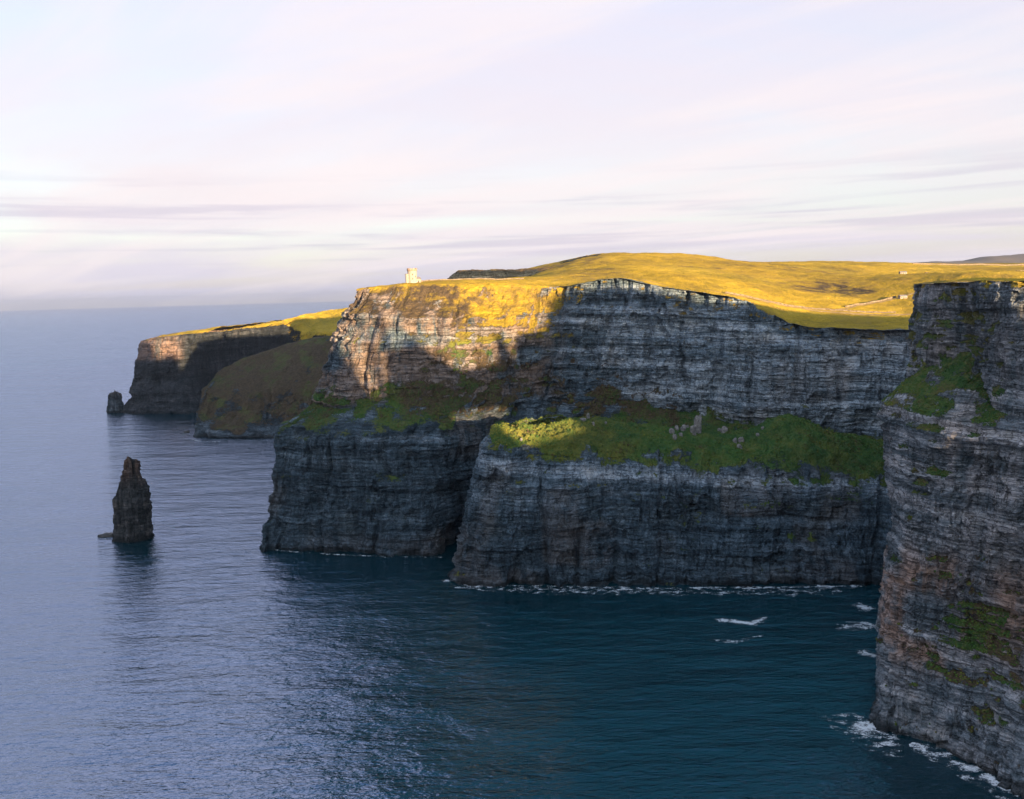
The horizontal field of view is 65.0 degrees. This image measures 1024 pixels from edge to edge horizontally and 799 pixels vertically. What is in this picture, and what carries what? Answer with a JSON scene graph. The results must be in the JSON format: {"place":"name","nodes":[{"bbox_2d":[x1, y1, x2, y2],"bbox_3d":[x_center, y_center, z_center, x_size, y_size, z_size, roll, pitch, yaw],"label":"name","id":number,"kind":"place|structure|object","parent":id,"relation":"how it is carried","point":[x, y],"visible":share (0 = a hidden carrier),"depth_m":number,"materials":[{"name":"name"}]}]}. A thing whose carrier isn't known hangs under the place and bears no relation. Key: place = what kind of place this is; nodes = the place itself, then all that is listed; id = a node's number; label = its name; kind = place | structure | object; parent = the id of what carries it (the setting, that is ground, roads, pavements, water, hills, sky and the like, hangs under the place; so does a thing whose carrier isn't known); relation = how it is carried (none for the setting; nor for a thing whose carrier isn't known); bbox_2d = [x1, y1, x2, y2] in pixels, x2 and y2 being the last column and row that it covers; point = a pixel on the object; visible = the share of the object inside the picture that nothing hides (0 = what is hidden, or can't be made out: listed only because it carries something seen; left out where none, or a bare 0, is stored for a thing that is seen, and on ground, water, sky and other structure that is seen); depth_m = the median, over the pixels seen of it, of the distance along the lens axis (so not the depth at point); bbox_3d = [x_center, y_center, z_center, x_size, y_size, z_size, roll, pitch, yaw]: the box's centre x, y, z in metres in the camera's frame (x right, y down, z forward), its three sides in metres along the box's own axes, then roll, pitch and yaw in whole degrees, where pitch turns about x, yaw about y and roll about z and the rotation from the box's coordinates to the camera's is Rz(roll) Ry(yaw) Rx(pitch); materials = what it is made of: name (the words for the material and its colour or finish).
{"place":"outdoors","nodes":[
{"label":"outdoors","id":0,"kind":"place"},
{"bbox_2d":[120,308,346,413],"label":"farthest headland","id":1,"kind":"structure","parent":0,"point":[174,373],"depth_m":1519.00,"materials":[{"name":"grey stone"}]},
{"bbox_2d":[193,335,332,438],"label":"headland","id":2,"kind":"structure","parent":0,"point":[264,394],"depth_m":1255.40,"materials":[{"name":"green plant"}]},
{"bbox_2d":[0,301,1022,798],"bbox_3d":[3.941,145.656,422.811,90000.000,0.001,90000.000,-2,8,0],"label":"sea","id":3,"kind":"structure","parent":0,"point":[198,645],"depth_m":446.64,"materials":[{"name":"liquid"}]},
{"bbox_2d":[97,532,112,537],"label":"skerry","id":4,"kind":"structure","parent":3,"relation":"in","point":[107,534],"depth_m":695.81,"materials":[{"name":"grey stone"}]},
{"bbox_2d":[106,390,123,412],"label":"sea stack","id":5,"kind":"object","parent":3,"relation":"in","point":[115,403],"visible":0.89,"depth_m":1484.62,"materials":[{"name":"grey stone"}]},
{"bbox_2d":[112,456,154,542],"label":"sea stack","id":6,"kind":"object","parent":3,"relation":"in","point":[132,510],"visible":1,"depth_m":678.16,"materials":[{"name":"grey stone"}]},
{"bbox_2d":[454,586,838,595],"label":"foam","id":7,"kind":"object","parent":3,"relation":"on","point":[638,591],"visible":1,"depth_m":536.25,"materials":[{"name":"grey"}]},
{"bbox_2d":[444,580,858,589],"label":"foam","id":8,"kind":"object","parent":3,"relation":"on","point":[709,587],"visible":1,"depth_m":539.52,"materials":[{"name":"grey"}]},
{"bbox_2d":[715,617,765,624],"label":"foam","id":9,"kind":"object","parent":3,"relation":"on","point":[746,622],"visible":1,"depth_m":484.28,"materials":[{"name":"grey"}]},
{"bbox_2d":[840,621,872,629],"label":"foam","id":10,"kind":"object","parent":3,"relation":"on","point":[864,627],"visible":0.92,"depth_m":473.88,"materials":[{"name":"grey"}]},
{"bbox_2d":[858,604,872,611],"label":"foam","id":11,"kind":"object","parent":3,"relation":"on","point":[865,607],"visible":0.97,"depth_m":499.59,"materials":[{"name":"grey"}]},
{"bbox_2d":[833,713,901,756],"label":"foam","id":12,"kind":"object","parent":3,"relation":"on","point":[888,743],"visible":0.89,"depth_m":353.77,"materials":[{"name":"grey"}]},
{"bbox_2d":[858,650,876,656],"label":"foam","id":13,"kind":"object","parent":3,"relation":"on","point":[868,654],"visible":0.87,"depth_m":437.80,"materials":[{"name":"grey"}]},
{"bbox_2d":[853,716,908,737],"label":"foam","id":14,"kind":"object","parent":3,"relation":"on","point":[870,726],"visible":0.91,"depth_m":364.91,"materials":[{"name":"grey"}]},
{"bbox_2d":[917,743,998,782],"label":"foam","id":15,"kind":"object","parent":3,"relation":"on","point":[991,778],"visible":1,"depth_m":333.48,"materials":[{"name":"grey"}]},
{"bbox_2d":[909,742,1018,798],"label":"foam","id":16,"kind":"object","parent":3,"relation":"on","point":[963,777],"visible":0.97,"depth_m":327.33,"materials":[{"name":"grey"}]},
{"bbox_2d":[0,0,1023,310],"label":"sky","id":17,"kind":"structure","parent":0,"point":[154,153],"materials":[{"name":"white"}]},
{"bbox_2d":[435,278,715,291],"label":"path","id":18,"kind":"structure","parent":0,"point":[566,279],"depth_m":798.95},
{"bbox_2d":[259,267,909,556],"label":"sea cliff","id":19,"kind":"structure","parent":0,"point":[347,481],"depth_m":684.58,"materials":[{"name":"grey stone"}]},
{"bbox_2d":[283,365,883,439],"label":"undergrowth","id":20,"kind":"object","parent":19,"relation":"on","point":[323,415],"visible":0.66,"depth_m":684.92,"materials":[{"name":"green plant"}]},
{"bbox_2d":[391,252,1023,324],"bbox_3d":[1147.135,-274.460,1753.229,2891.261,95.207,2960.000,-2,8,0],"label":"grassland","id":21,"kind":"structure","parent":19,"relation":"on","point":[830,284],"depth_m":907.32,"materials":[{"name":"grass"}]},
{"bbox_2d":[405,268,420,282],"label":"round tower","id":22,"kind":"structure","parent":21,"relation":"on","point":[411,276],"depth_m":765.34,"materials":[{"name":"stone"}]},
{"bbox_2d":[421,278,523,281],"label":"stone wall","id":23,"kind":"structure","parent":21,"relation":"on","point":[471,278],"depth_m":810.88,"materials":[{"name":"stone"}]},
{"bbox_2d":[447,267,553,278],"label":"crag","id":24,"kind":"structure","parent":21,"relation":"on","point":[497,273],"depth_m":1099.80,"materials":[{"name":"grey stone"}]},
{"bbox_2d":[561,252,625,263],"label":"crag","id":25,"kind":"structure","parent":21,"relation":"on","point":[569,260],"depth_m":1181.60,"materials":[{"name":"stone"}]},
{"bbox_2d":[725,292,895,312],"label":"stone wall","id":26,"kind":"structure","parent":21,"relation":"on","point":[814,308],"depth_m":741.80,"materials":[{"name":"beige stone"}]},
{"bbox_2d":[845,296,895,306],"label":"stone wall","id":27,"kind":"structure","parent":21,"relation":"on","point":[870,301],"depth_m":795.81,"materials":[{"name":"beige stone"}]},
{"bbox_2d":[898,295,906,298],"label":"hut","id":28,"kind":"object","parent":21,"relation":"on","point":[901,296],"visible":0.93,"depth_m":817.99,"materials":[{"name":"paint"}]},
{"bbox_2d":[912,263,1023,265],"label":"stone wall","id":29,"kind":"structure","parent":21,"relation":"on","point":[971,264],"depth_m":1542.41,"materials":[{"name":"beige stone"}]},
{"bbox_2d":[447,414,891,587],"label":"rock promontory","id":30,"kind":"structure","parent":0,"point":[587,516],"depth_m":566.51,"materials":[{"name":"grey stone"}]},
{"bbox_2d":[680,424,685,430],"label":"boulder","id":31,"kind":"object","parent":30,"relation":"on","point":[683,428],"visible":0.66,"depth_m":621.01,"materials":[{"name":"grey stone"}]},
{"bbox_2d":[490,413,885,536],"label":"undergrowth","id":32,"kind":"object","parent":30,"relation":"on","point":[497,441],"visible":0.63,"depth_m":599.18,"materials":[{"name":"leafy vegetation"},{"name":"grass"}]},
{"bbox_2d":[690,425,695,435],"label":"boulder","id":33,"kind":"object","parent":30,"relation":"on","point":[693,429],"visible":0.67,"depth_m":619.56,"materials":[{"name":"grey stone"}]},
{"bbox_2d":[694,415,701,433],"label":"boulder","id":34,"kind":"object","parent":30,"relation":"on","point":[697,421],"visible":0.66,"depth_m":640.01,"materials":[{"name":"grey stone"}]},
{"bbox_2d":[721,426,727,432],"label":"boulder","id":35,"kind":"object","parent":30,"relation":"on","point":[724,429],"visible":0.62,"depth_m":637.79,"materials":[{"name":"grey stone"}]},
{"bbox_2d":[724,293,910,315],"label":"path","id":36,"kind":"structure","parent":0,"point":[828,311],"depth_m":733.18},
{"bbox_2d":[830,293,913,310],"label":"path","id":37,"kind":"structure","parent":0,"point":[869,303],"depth_m":786.16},
{"bbox_2d":[869,280,1023,798],"bbox_3d":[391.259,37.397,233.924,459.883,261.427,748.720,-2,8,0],"label":"cliff","id":38,"kind":"structure","parent":0,"point":[967,511],"depth_m":358.04,"materials":[{"name":"grey stone"}]},
{"bbox_2d":[876,339,1023,763],"bbox_3d":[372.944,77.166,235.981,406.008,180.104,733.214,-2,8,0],"label":"undergrowth","id":39,"kind":"object","parent":38,"relation":"on","point":[989,412],"visible":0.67,"depth_m":356.91,"materials":[{"name":"green plant"}]},
{"bbox_2d":[915,254,1023,263],"bbox_3d":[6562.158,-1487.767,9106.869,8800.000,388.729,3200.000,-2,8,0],"label":"hills","id":40,"kind":"structure","parent":0,"point":[1017,258],"depth_m":8742.27,"materials":[{"name":"grey"}]}
]}

